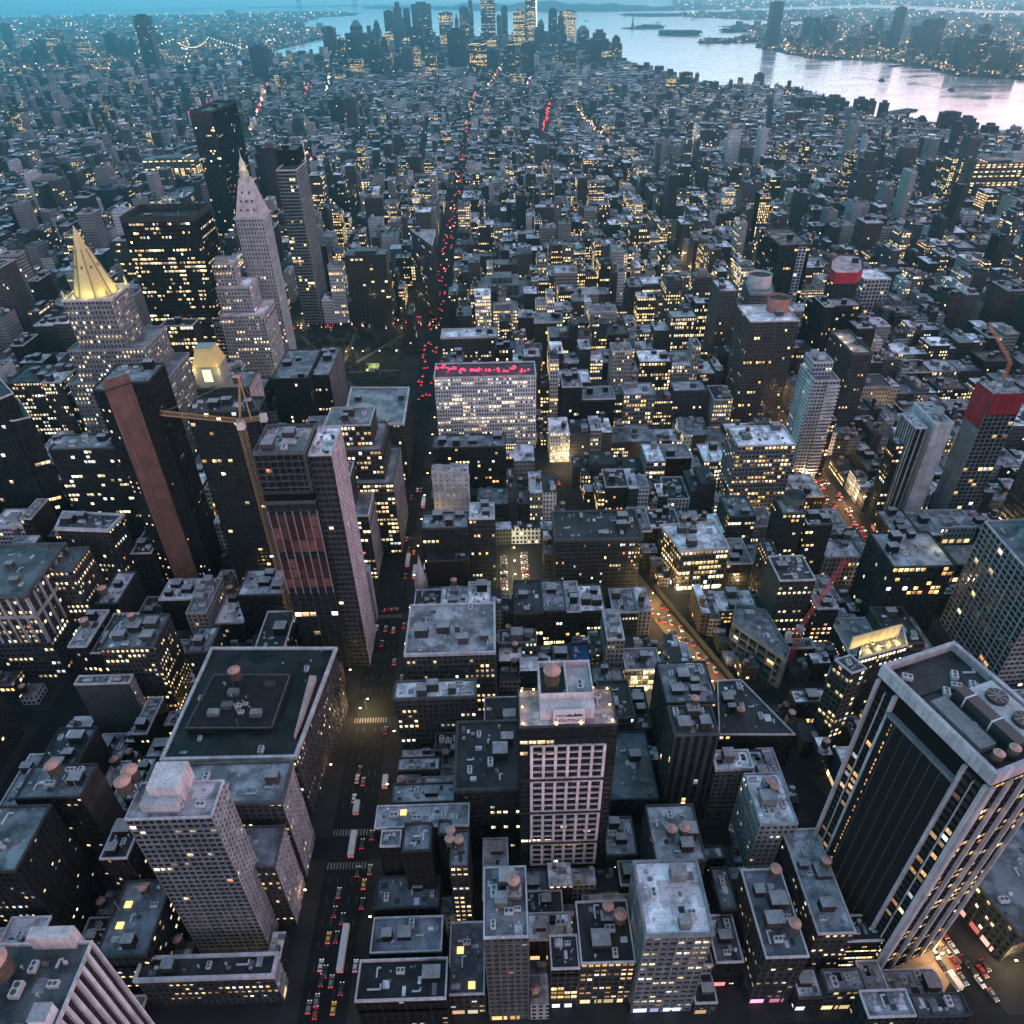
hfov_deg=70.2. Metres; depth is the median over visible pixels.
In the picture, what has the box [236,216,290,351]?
window
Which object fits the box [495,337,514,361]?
apartment tower
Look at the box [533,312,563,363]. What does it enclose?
loft building
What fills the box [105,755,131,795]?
loft building
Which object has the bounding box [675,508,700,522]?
loft building
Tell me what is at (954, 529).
window
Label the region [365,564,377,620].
brick building
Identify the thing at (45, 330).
apartment tower
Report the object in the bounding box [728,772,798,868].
loft building
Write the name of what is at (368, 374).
bare tree
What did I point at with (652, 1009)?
shop window
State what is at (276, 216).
apartment tower
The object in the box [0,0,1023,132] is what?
water
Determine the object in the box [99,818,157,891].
loft building
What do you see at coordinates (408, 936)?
brick building
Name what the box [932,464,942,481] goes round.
rowhouse
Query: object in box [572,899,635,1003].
loft building
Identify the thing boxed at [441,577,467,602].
loft building
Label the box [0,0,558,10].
sky
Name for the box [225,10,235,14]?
apartment tower
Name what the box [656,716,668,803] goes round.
window
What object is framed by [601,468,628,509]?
loft building
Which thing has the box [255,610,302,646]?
loft building
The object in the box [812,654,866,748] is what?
loft building
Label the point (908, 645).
window
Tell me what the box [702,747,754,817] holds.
loft building
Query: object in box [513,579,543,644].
loft building
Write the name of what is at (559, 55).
skyscraper
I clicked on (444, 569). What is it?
brick building
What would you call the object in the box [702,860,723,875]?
window
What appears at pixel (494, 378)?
window
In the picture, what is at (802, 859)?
loft building
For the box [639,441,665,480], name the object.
loft building
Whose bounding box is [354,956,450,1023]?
brick building
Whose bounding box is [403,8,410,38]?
skyscraper
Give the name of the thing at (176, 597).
loft building
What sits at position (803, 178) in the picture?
apartment block
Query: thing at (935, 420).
apartment tower
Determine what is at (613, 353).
window
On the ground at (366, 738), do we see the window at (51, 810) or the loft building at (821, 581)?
the loft building at (821, 581)
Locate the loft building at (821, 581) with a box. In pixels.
[813,574,840,605]
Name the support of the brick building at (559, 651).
on the ground at (366, 738)
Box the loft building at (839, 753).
[826,746,848,785]
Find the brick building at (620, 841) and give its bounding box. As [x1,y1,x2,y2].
[603,816,637,867]
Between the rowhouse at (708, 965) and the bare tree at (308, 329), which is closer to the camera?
the rowhouse at (708, 965)
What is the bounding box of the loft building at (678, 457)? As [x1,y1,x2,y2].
[660,443,691,476]
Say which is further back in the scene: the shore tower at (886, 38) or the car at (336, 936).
the shore tower at (886, 38)
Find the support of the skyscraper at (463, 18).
on the ground at (366, 738)
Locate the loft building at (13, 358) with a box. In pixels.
[5,353,17,371]
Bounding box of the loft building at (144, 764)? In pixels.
[123,756,159,808]
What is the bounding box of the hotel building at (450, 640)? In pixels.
[403,602,496,711]
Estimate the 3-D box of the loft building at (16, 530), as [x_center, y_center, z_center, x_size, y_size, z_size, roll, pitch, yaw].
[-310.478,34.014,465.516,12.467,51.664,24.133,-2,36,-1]
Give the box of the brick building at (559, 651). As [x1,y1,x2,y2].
[550,643,570,660]
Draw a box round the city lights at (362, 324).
[294,319,439,328]
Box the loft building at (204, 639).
[185,626,226,677]
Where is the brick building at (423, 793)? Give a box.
[391,782,455,804]
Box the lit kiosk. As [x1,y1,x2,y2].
[366,363,378,371]
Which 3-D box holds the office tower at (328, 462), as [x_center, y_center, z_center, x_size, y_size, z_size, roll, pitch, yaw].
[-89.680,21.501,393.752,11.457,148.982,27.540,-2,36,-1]
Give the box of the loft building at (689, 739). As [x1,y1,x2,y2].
[655,694,719,814]
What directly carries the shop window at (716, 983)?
in the brick building at (727, 954)
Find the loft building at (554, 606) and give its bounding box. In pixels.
[541,579,566,644]
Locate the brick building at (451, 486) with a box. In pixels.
[431,463,469,511]
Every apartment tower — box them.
[0,23,16,45]
[0,250,35,306]
[0,259,35,333]
[0,360,16,380]
[0,804,107,934]
[3,365,19,381]
[6,233,34,272]
[7,194,20,229]
[10,332,44,361]
[11,199,38,228]
[14,758,125,879]
[17,353,57,368]
[19,49,38,63]
[25,241,49,268]
[27,272,58,302]
[27,300,54,324]
[31,39,50,59]
[33,315,63,352]
[36,181,56,208]
[38,726,111,775]
[41,363,82,432]
[43,29,67,51]
[44,271,62,293]
[49,297,61,309]
[53,44,71,65]
[53,312,76,351]
[59,213,85,248]
[63,229,82,253]
[68,392,86,431]
[74,190,105,227]
[76,41,93,53]
[76,207,108,247]
[92,358,222,582]
[102,33,119,56]
[108,234,137,282]
[108,272,119,282]
[111,204,131,234]
[113,761,278,953]
[117,39,132,58]
[127,39,138,56]
[130,284,150,325]
[156,34,164,45]
[160,316,204,365]
[186,396,280,584]
[188,98,251,239]
[192,176,204,202]
[200,181,213,217]
[215,227,222,255]
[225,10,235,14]
[228,360,246,369]
[261,377,274,407]
[270,209,282,224]
[272,221,284,260]
[275,143,327,323]
[327,259,349,322]
[447,347,464,362]
[493,301,517,338]
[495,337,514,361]
[517,660,617,868]
[522,341,540,408]
[553,259,577,296]
[559,371,582,419]
[587,302,616,328]
[599,608,624,667]
[607,338,632,385]
[627,223,650,248]
[634,349,671,389]
[639,276,661,292]
[660,272,682,321]
[666,307,696,351]
[668,352,690,380]
[686,338,701,379]
[691,296,708,340]
[703,277,738,360]
[724,293,799,421]
[728,327,732,346]
[736,176,762,216]
[739,270,774,304]
[749,190,771,242]
[751,223,771,265]
[754,228,810,302]
[765,489,806,554]
[786,349,840,479]
[788,341,798,374]
[803,295,833,351]
[823,254,863,297]
[825,330,873,426]
[845,315,875,348]
[850,215,883,255]
[882,410,927,509]
[890,168,917,220]
[899,402,953,510]
[929,378,1023,508]
[933,152,958,198]
[933,286,965,328]
[940,518,1023,688]
[944,183,967,232]
[954,285,978,331]
[956,134,982,169]
[957,156,977,207]
[978,280,1023,324]
[983,226,1007,271]
[985,268,1019,294]
[997,202,1023,267]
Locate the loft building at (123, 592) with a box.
[96,571,146,614]
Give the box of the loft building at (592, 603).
[578,584,605,636]
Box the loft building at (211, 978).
[132,951,288,1006]
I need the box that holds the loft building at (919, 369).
[900,358,932,380]
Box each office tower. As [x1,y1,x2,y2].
[0,379,45,511]
[0,925,154,1023]
[9,398,72,518]
[61,226,198,455]
[119,203,230,362]
[192,342,264,397]
[211,256,285,377]
[233,151,296,351]
[324,406,407,553]
[347,461,382,578]
[410,226,439,318]
[813,641,1023,969]
[849,530,956,634]
[996,459,1023,519]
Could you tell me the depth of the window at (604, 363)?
683.22 m
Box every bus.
[336,923,349,972]
[347,830,356,857]
[405,553,410,566]
[412,564,416,578]
[421,496,425,507]
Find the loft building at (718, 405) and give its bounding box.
[703,385,732,428]
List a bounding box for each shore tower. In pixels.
[764,1,784,48]
[790,36,802,48]
[800,16,814,41]
[809,24,828,50]
[810,17,821,35]
[822,15,838,42]
[844,36,857,52]
[858,24,870,43]
[866,30,879,49]
[873,16,884,39]
[879,30,892,48]
[889,6,907,47]
[906,26,920,51]
[915,19,935,54]
[929,18,946,48]
[936,37,954,58]
[948,35,968,66]
[953,34,995,69]
[976,46,1005,76]
[977,24,992,37]
[996,40,1009,69]
[1003,52,1023,73]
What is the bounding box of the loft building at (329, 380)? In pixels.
[312,346,348,415]
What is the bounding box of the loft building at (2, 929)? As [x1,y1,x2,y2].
[0,927,5,937]
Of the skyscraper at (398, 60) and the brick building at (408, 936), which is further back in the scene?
the skyscraper at (398, 60)
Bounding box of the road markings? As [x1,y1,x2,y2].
[309,309,442,996]
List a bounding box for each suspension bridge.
[134,37,239,56]
[248,0,393,9]
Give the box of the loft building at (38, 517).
[19,498,57,541]
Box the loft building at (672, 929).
[627,858,714,1013]
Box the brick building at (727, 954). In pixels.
[710,914,744,985]
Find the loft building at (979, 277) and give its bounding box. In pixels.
[961,265,989,292]
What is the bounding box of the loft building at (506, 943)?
[483,865,529,1020]
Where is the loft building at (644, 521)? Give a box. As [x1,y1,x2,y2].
[626,507,651,542]
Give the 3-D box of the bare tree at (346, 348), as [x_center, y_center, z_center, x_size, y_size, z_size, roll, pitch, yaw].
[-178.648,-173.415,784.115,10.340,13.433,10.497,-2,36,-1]
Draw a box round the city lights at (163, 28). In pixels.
[0,12,350,70]
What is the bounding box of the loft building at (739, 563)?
[722,538,752,587]
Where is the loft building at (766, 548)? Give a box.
[748,538,778,591]
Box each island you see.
[619,13,679,16]
[621,27,662,28]
[658,33,699,35]
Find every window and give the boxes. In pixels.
[0,395,45,511]
[0,529,24,543]
[0,550,74,677]
[0,810,103,929]
[8,383,60,441]
[12,337,42,361]
[12,419,70,516]
[22,521,36,532]
[43,373,82,432]
[50,450,143,542]
[53,551,103,625]
[62,948,148,1023]
[64,289,196,453]
[70,396,86,430]
[70,614,109,674]
[78,840,110,877]
[92,654,110,674]
[93,519,146,593]
[96,372,221,578]
[99,605,120,612]
[103,841,155,888]
[104,618,188,710]
[108,898,186,989]
[122,210,229,359]
[132,552,166,593]
[134,736,150,755]
[149,786,277,953]
[155,974,286,1003]
[160,601,190,628]
[166,327,196,365]
[188,400,280,583]
[188,582,225,629]
[190,104,249,238]
[198,389,249,396]
[202,370,212,381]
[205,490,216,514]
[212,261,283,376]
[215,524,228,551]
[216,623,247,640]
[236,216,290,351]
[239,596,285,637]
[241,781,306,874]
[256,455,350,668]
[266,835,302,923]
[273,380,312,422]
[276,152,321,322]
[295,661,344,813]
[309,432,374,663]
[314,377,333,413]
[342,427,401,551]
[357,518,377,577]
[358,1001,447,1023]
[372,953,439,956]
[376,909,437,916]
[377,828,467,874]
[388,426,408,479]
[398,771,438,773]
[401,729,455,745]
[409,664,494,705]
[412,233,437,317]
[436,378,534,446]
[442,338,495,360]
[452,1010,464,1013]
[468,464,505,486]
[468,1010,477,1013]
[474,835,519,847]
[492,1016,506,1019]
[496,350,513,360]
[500,644,535,655]
[515,615,541,644]
[521,771,611,867]
[524,358,539,408]
[530,942,544,957]
[530,956,539,959]
[543,613,564,643]
[544,641,552,644]
[556,548,639,589]
[562,388,581,418]
[566,613,579,642]
[580,613,600,633]
[580,1000,589,1003]
[581,400,614,425]
[582,733,589,736]
[591,727,598,730]
[603,363,607,379]
[603,999,612,1002]
[605,488,627,509]
[606,335,628,348]
[607,857,634,867]
[611,353,631,384]
[611,801,655,823]
[618,719,633,730]
[620,614,637,633]
[622,396,654,426]
[633,967,699,1009]
[633,1009,646,1011]
[638,363,670,389]
[642,533,650,542]
[646,463,664,480]
[649,1008,658,1011]
[651,529,659,546]
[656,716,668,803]
[657,529,725,587]
[665,459,690,476]
[667,318,695,351]
[668,500,687,508]
[669,384,705,428]
[671,366,689,379]
[690,348,699,379]
[695,1010,705,1013]
[697,375,714,387]
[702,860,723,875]
[704,284,736,350]
[704,463,720,486]
[711,401,731,427]
[711,945,739,983]
[714,982,724,985]
[717,504,754,541]
[717,737,792,763]
[718,434,792,509]
[720,613,732,629]
[723,565,751,586]
[725,315,797,421]
[731,629,780,681]
[731,784,751,866]
[735,877,751,998]
[743,295,767,304]
[750,546,766,589]
[750,999,763,1002]
[751,528,765,543]
[755,230,809,301]
[767,504,780,545]
[769,999,783,1001]
[776,841,793,896]
[788,349,797,374]
[788,358,838,476]
[788,693,818,721]
[790,990,821,1008]
[792,650,812,658]
[794,352,805,373]
[795,524,831,574]
[799,301,860,350]
[804,299,832,350]
[805,498,821,507]
[815,422,834,474]
[819,685,980,958]
[821,558,860,583]
[821,992,857,1007]
[821,1006,831,1008]
[825,280,858,297]
[827,334,870,425]
[829,629,847,655]
[834,1005,849,1008]
[837,942,881,965]
[843,996,911,1023]
[849,324,874,347]
[849,536,939,634]
[851,648,904,713]
[855,279,889,312]
[861,388,890,402]
[866,440,902,518]
[872,514,888,531]
[883,415,925,509]
[885,775,1023,965]
[905,645,922,656]
[916,1017,966,1023]
[922,378,967,398]
[932,372,958,374]
[941,524,1023,688]
[941,529,974,541]
[948,414,1015,508]
[969,353,1007,376]
[969,921,979,933]
[972,329,1001,349]
[980,935,993,951]
[988,325,1017,353]
[996,461,1023,519]
[996,466,1010,478]
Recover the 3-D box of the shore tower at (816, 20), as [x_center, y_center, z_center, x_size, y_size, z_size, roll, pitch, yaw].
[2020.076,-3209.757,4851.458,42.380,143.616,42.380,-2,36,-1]
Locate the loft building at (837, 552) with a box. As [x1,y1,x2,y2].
[818,532,861,584]
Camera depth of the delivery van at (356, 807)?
348.75 m
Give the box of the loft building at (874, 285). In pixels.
[855,269,891,313]
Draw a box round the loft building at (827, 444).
[815,413,836,475]
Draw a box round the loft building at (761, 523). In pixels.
[751,507,769,543]
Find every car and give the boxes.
[305,1000,311,1013]
[312,1005,318,1019]
[313,993,319,1006]
[317,959,323,971]
[318,974,323,986]
[322,965,328,977]
[328,975,334,987]
[331,906,337,917]
[333,931,339,942]
[336,887,341,898]
[338,982,344,995]
[339,913,345,924]
[351,794,356,802]
[352,959,358,972]
[355,775,359,783]
[355,866,359,876]
[357,766,361,773]
[359,839,364,848]
[359,898,364,908]
[361,777,365,785]
[367,864,372,874]
[369,830,374,839]
[930,949,940,959]
[936,959,947,972]
[943,947,953,956]
[947,940,958,953]
[948,955,960,968]
[957,972,969,985]
[959,954,969,967]
[967,961,977,974]
[974,974,986,988]
[976,964,988,977]
[979,958,991,971]
[986,987,999,1001]
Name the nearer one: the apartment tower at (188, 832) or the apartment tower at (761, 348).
the apartment tower at (188, 832)
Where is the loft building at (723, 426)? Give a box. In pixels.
[720,419,755,434]
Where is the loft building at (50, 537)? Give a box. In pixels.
[45,526,56,541]
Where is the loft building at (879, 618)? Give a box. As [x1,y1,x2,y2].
[866,606,925,656]
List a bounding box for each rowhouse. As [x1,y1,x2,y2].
[82,916,110,936]
[84,928,105,946]
[102,733,126,741]
[105,742,133,760]
[134,994,151,1013]
[146,738,168,760]
[164,709,181,736]
[180,639,191,668]
[397,756,440,776]
[421,775,453,781]
[434,732,455,759]
[484,696,516,719]
[498,627,536,655]
[526,868,547,889]
[527,889,563,912]
[528,911,571,959]
[581,893,627,900]
[616,860,631,893]
[660,476,689,508]
[691,972,717,1014]
[702,844,725,877]
[702,948,713,971]
[711,586,757,630]
[755,747,790,796]
[784,638,815,658]
[786,688,823,722]
[787,474,823,509]
[789,967,824,1010]
[805,509,837,539]
[818,967,866,1010]
[823,508,847,539]
[838,719,859,745]
[850,447,879,480]
[851,959,888,989]
[870,506,918,531]
[882,967,943,994]
[904,510,942,542]
[922,375,969,398]
[923,359,959,377]
[923,509,976,543]
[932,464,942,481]
[940,543,973,581]
[942,399,968,418]
[962,506,986,542]
[996,447,1020,479]
[1013,689,1023,698]
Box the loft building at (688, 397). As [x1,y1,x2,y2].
[668,380,706,428]
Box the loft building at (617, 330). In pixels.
[606,323,628,348]
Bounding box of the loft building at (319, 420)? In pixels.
[306,416,326,429]
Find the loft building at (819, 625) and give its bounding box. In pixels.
[799,589,838,641]
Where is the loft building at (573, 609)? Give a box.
[563,581,581,642]
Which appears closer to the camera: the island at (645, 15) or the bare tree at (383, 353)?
the bare tree at (383, 353)
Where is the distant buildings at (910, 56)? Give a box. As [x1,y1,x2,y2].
[678,7,1023,78]
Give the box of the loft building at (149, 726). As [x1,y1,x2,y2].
[131,696,169,756]
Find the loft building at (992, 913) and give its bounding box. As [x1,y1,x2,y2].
[960,822,1023,961]
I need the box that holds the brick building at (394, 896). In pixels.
[373,874,443,916]
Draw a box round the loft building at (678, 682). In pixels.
[649,660,717,754]
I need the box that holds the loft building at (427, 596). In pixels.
[414,589,441,603]
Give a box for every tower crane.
[159,377,293,616]
[785,558,849,663]
[988,324,1012,383]
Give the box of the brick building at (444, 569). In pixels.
[427,551,470,586]
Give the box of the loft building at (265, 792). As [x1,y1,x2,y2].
[144,759,314,875]
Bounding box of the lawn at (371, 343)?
[296,332,408,392]
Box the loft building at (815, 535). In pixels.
[795,509,832,574]
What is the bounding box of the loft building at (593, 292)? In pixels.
[573,287,598,304]
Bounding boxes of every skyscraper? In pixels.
[132,14,163,69]
[241,60,250,71]
[248,44,270,80]
[313,53,324,68]
[321,26,339,67]
[337,38,347,64]
[344,31,366,57]
[349,57,364,74]
[350,20,362,32]
[364,35,370,60]
[368,33,382,75]
[369,30,380,44]
[372,20,381,39]
[381,37,390,55]
[381,52,390,57]
[382,56,393,78]
[383,10,393,37]
[383,31,393,46]
[392,2,404,34]
[393,28,405,53]
[394,53,401,67]
[400,37,409,52]
[401,45,413,72]
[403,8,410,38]
[409,25,425,57]
[411,2,431,31]
[413,45,421,70]
[424,25,435,52]
[425,53,437,77]
[438,12,453,49]
[444,29,447,47]
[447,28,466,66]
[455,13,458,27]
[459,6,469,48]
[468,0,473,39]
[469,39,486,74]
[480,0,495,37]
[480,31,491,40]
[487,37,496,48]
[487,47,497,71]
[496,14,500,42]
[501,5,507,40]
[503,54,515,75]
[504,41,518,61]
[510,72,523,83]
[513,9,524,49]
[520,54,527,76]
[521,42,533,69]
[525,0,536,41]
[527,10,535,42]
[534,27,540,53]
[537,19,543,47]
[548,8,556,45]
[549,36,560,52]
[555,50,563,66]
[556,11,564,42]
[563,10,575,41]
[563,48,575,66]
[576,26,588,48]
[580,59,588,65]
[585,38,601,62]
[593,29,608,50]
[600,57,613,61]
[601,51,613,58]
[609,35,621,61]
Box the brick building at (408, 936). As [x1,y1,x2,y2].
[369,915,447,958]
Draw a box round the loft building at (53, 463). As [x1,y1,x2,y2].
[47,452,58,474]
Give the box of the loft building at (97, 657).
[90,612,139,674]
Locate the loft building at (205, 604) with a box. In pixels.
[185,575,226,634]
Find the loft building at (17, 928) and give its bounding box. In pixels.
[0,915,58,942]
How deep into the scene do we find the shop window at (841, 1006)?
278.55 m
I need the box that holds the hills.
[363,0,675,11]
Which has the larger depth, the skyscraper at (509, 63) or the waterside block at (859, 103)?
the skyscraper at (509, 63)
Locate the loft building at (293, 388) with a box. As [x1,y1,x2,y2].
[271,349,321,423]
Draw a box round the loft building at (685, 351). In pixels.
[670,350,686,353]
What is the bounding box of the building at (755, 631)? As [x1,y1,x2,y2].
[727,602,789,688]
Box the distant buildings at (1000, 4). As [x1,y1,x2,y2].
[671,0,1023,9]
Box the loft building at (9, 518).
[0,508,27,543]
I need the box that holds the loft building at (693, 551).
[657,515,729,590]
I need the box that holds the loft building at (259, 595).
[236,568,291,638]
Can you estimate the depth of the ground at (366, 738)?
397.38 m
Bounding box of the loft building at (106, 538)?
[54,511,146,595]
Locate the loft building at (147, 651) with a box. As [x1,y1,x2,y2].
[99,612,190,710]
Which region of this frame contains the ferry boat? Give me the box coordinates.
[903,81,954,90]
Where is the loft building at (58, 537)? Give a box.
[54,531,62,541]
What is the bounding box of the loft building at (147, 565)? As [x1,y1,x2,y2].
[130,528,166,595]
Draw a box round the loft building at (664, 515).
[646,505,678,546]
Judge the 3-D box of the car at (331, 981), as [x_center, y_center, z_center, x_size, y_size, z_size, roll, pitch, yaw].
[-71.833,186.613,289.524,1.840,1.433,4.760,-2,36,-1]
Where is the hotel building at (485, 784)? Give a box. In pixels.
[453,719,519,848]
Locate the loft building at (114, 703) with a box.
[73,674,145,734]
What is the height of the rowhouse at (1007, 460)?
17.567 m
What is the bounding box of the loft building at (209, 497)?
[204,482,216,516]
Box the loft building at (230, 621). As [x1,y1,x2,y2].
[214,584,249,643]
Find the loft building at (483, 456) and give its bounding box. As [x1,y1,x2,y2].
[432,432,506,487]
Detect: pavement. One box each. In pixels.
[0,190,1023,1023]
[893,939,961,991]
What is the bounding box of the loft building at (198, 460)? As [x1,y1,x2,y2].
[195,455,201,464]
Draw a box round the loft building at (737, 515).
[716,495,756,543]
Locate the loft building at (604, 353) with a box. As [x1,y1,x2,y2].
[599,349,608,379]
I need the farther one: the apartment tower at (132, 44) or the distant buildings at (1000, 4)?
the distant buildings at (1000, 4)
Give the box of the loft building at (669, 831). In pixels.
[637,803,706,875]
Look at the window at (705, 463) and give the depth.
560.22 m
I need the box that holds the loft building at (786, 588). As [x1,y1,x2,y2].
[757,555,815,637]
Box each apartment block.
[30,173,75,208]
[44,158,58,166]
[79,141,101,158]
[93,183,121,210]
[141,154,202,175]
[182,188,196,202]
[254,144,268,199]
[260,142,282,209]
[292,114,305,135]
[328,96,346,123]
[344,94,360,134]
[345,246,394,325]
[361,178,385,191]
[390,133,408,154]
[408,152,422,173]
[471,170,504,184]
[478,271,525,304]
[547,242,573,264]
[603,179,616,191]
[619,183,635,194]
[676,271,690,302]
[689,268,712,296]
[738,143,753,165]
[779,175,796,200]
[794,168,813,188]
[845,150,879,201]
[879,226,902,243]
[890,142,918,179]
[956,156,1023,197]
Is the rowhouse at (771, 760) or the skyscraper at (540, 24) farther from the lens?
the skyscraper at (540, 24)
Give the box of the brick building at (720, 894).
[704,866,738,921]
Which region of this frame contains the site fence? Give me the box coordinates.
[654,584,735,678]
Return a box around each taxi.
[325,932,331,943]
[330,1001,336,1015]
[361,879,366,889]
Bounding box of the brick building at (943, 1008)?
[909,992,972,1023]
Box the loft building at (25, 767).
[0,753,43,805]
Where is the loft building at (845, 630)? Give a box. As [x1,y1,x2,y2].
[828,617,872,657]
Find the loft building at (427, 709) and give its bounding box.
[393,678,478,747]
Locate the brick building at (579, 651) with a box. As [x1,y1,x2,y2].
[569,642,591,668]
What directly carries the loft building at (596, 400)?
on the ground at (366, 738)
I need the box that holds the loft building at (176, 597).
[158,578,201,630]
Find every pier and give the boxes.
[887,108,917,113]
[889,63,919,66]
[911,67,946,68]
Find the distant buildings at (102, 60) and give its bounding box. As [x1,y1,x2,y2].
[0,14,340,72]
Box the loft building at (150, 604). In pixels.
[138,596,163,613]
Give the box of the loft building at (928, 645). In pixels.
[909,617,932,650]
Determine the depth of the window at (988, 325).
726.75 m
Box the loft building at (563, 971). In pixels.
[547,934,580,1007]
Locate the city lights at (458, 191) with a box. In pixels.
[431,94,473,328]
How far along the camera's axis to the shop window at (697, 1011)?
277.70 m
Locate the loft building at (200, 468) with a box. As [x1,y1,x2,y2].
[196,464,210,508]
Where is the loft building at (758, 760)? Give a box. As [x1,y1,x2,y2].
[749,749,768,772]
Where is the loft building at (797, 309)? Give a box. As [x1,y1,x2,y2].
[789,301,805,325]
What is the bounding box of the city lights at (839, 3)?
[676,0,1016,9]
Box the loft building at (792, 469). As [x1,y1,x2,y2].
[789,463,795,473]
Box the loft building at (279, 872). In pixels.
[243,824,304,924]
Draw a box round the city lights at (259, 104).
[248,83,267,129]
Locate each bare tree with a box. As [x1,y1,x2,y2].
[295,333,302,343]
[304,326,311,333]
[341,344,349,355]
[352,363,359,372]
[360,363,369,373]
[363,370,370,378]
[381,351,387,361]
[387,342,393,352]
[393,340,401,350]
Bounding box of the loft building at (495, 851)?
[482,837,508,901]
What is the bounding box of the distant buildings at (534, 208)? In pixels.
[0,25,1023,1019]
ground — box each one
[0,11,360,74]
[0,60,1023,1023]
[673,0,1023,10]
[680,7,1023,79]
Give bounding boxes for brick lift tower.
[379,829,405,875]
[401,822,439,889]
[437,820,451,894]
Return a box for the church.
[415,555,462,590]
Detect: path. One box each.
[301,337,354,386]
[343,334,355,365]
[345,369,399,372]
[349,335,404,367]
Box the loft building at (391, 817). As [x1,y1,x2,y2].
[374,802,473,876]
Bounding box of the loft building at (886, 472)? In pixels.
[865,436,904,521]
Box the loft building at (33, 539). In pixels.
[22,535,43,542]
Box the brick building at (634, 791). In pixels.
[609,730,658,825]
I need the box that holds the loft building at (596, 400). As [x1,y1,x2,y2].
[581,386,615,425]
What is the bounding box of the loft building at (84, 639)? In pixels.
[67,609,111,674]
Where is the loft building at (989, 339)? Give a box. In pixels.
[971,326,1002,349]
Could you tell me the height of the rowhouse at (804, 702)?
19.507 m
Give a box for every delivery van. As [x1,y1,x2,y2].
[352,799,359,814]
[382,774,388,788]
[945,969,964,991]
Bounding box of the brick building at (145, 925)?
[98,879,187,991]
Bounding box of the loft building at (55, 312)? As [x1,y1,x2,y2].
[43,304,65,317]
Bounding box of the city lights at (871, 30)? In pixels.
[682,6,1023,73]
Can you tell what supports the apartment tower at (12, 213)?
on the ground at (366, 738)
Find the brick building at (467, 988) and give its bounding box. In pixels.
[449,921,486,1014]
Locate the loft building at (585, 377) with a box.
[557,360,590,415]
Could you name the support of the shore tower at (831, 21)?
on the ground at (366, 738)
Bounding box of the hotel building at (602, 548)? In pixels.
[551,509,643,590]
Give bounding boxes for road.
[637,573,725,689]
[777,409,867,541]
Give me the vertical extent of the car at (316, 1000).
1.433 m
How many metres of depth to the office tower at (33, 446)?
496.29 m
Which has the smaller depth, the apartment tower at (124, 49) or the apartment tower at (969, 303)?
the apartment tower at (969, 303)
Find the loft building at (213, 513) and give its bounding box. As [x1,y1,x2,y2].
[210,509,215,519]
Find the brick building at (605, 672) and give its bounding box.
[591,664,623,685]
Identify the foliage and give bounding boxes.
[621,12,677,15]
[636,23,665,27]
[658,29,702,34]
[699,36,764,41]
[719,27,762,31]
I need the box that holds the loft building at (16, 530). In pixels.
[11,525,26,542]
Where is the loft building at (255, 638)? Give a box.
[250,635,258,646]
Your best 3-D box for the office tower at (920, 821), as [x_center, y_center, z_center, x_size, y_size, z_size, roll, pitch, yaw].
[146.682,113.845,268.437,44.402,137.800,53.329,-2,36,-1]
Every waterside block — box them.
[665,76,675,89]
[678,71,692,88]
[730,92,744,102]
[753,72,764,83]
[794,96,821,109]
[821,94,845,117]
[853,96,868,112]
[865,98,876,114]
[876,100,889,117]
[915,115,927,121]
[935,110,961,128]
[951,115,979,132]
[979,122,999,133]
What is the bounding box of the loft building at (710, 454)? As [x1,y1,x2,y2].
[696,441,722,486]
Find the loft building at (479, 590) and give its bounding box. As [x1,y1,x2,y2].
[468,579,490,602]
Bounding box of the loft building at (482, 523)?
[469,499,497,588]
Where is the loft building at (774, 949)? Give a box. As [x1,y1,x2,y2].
[734,863,809,1003]
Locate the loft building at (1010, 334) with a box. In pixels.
[987,322,1019,353]
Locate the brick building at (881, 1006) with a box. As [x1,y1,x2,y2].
[841,988,916,1023]
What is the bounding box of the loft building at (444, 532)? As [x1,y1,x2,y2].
[421,509,472,580]
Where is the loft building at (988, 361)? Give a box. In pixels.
[969,350,1010,377]
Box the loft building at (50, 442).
[44,430,73,451]
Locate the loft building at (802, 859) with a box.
[774,828,856,973]
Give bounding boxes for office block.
[0,542,77,678]
[5,364,66,441]
[46,546,106,628]
[48,431,144,544]
[159,647,348,815]
[346,387,414,480]
[433,361,536,447]
[440,327,496,361]
[716,421,796,511]
[798,298,862,351]
[848,624,908,715]
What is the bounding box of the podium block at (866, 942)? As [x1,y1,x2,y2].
[833,914,884,967]
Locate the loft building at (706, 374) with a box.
[697,359,715,387]
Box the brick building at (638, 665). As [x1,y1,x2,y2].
[622,647,659,689]
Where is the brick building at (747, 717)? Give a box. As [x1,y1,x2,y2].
[715,679,795,765]
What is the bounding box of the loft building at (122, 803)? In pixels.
[116,792,127,813]
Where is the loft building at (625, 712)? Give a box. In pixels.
[595,679,634,730]
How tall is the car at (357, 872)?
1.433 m
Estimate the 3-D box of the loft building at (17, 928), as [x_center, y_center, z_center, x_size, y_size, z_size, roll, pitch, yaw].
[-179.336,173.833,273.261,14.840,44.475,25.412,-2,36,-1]
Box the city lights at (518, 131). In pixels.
[5,62,1023,202]
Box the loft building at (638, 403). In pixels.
[620,374,655,427]
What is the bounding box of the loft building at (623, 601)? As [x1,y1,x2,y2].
[606,587,638,635]
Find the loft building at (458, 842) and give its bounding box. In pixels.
[445,825,474,921]
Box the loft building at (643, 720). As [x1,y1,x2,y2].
[630,686,652,744]
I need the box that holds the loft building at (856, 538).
[841,528,865,554]
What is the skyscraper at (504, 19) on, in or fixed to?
on the ground at (366, 738)
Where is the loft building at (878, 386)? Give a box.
[860,373,891,405]
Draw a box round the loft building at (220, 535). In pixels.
[213,514,228,552]
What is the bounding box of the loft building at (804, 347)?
[794,339,811,374]

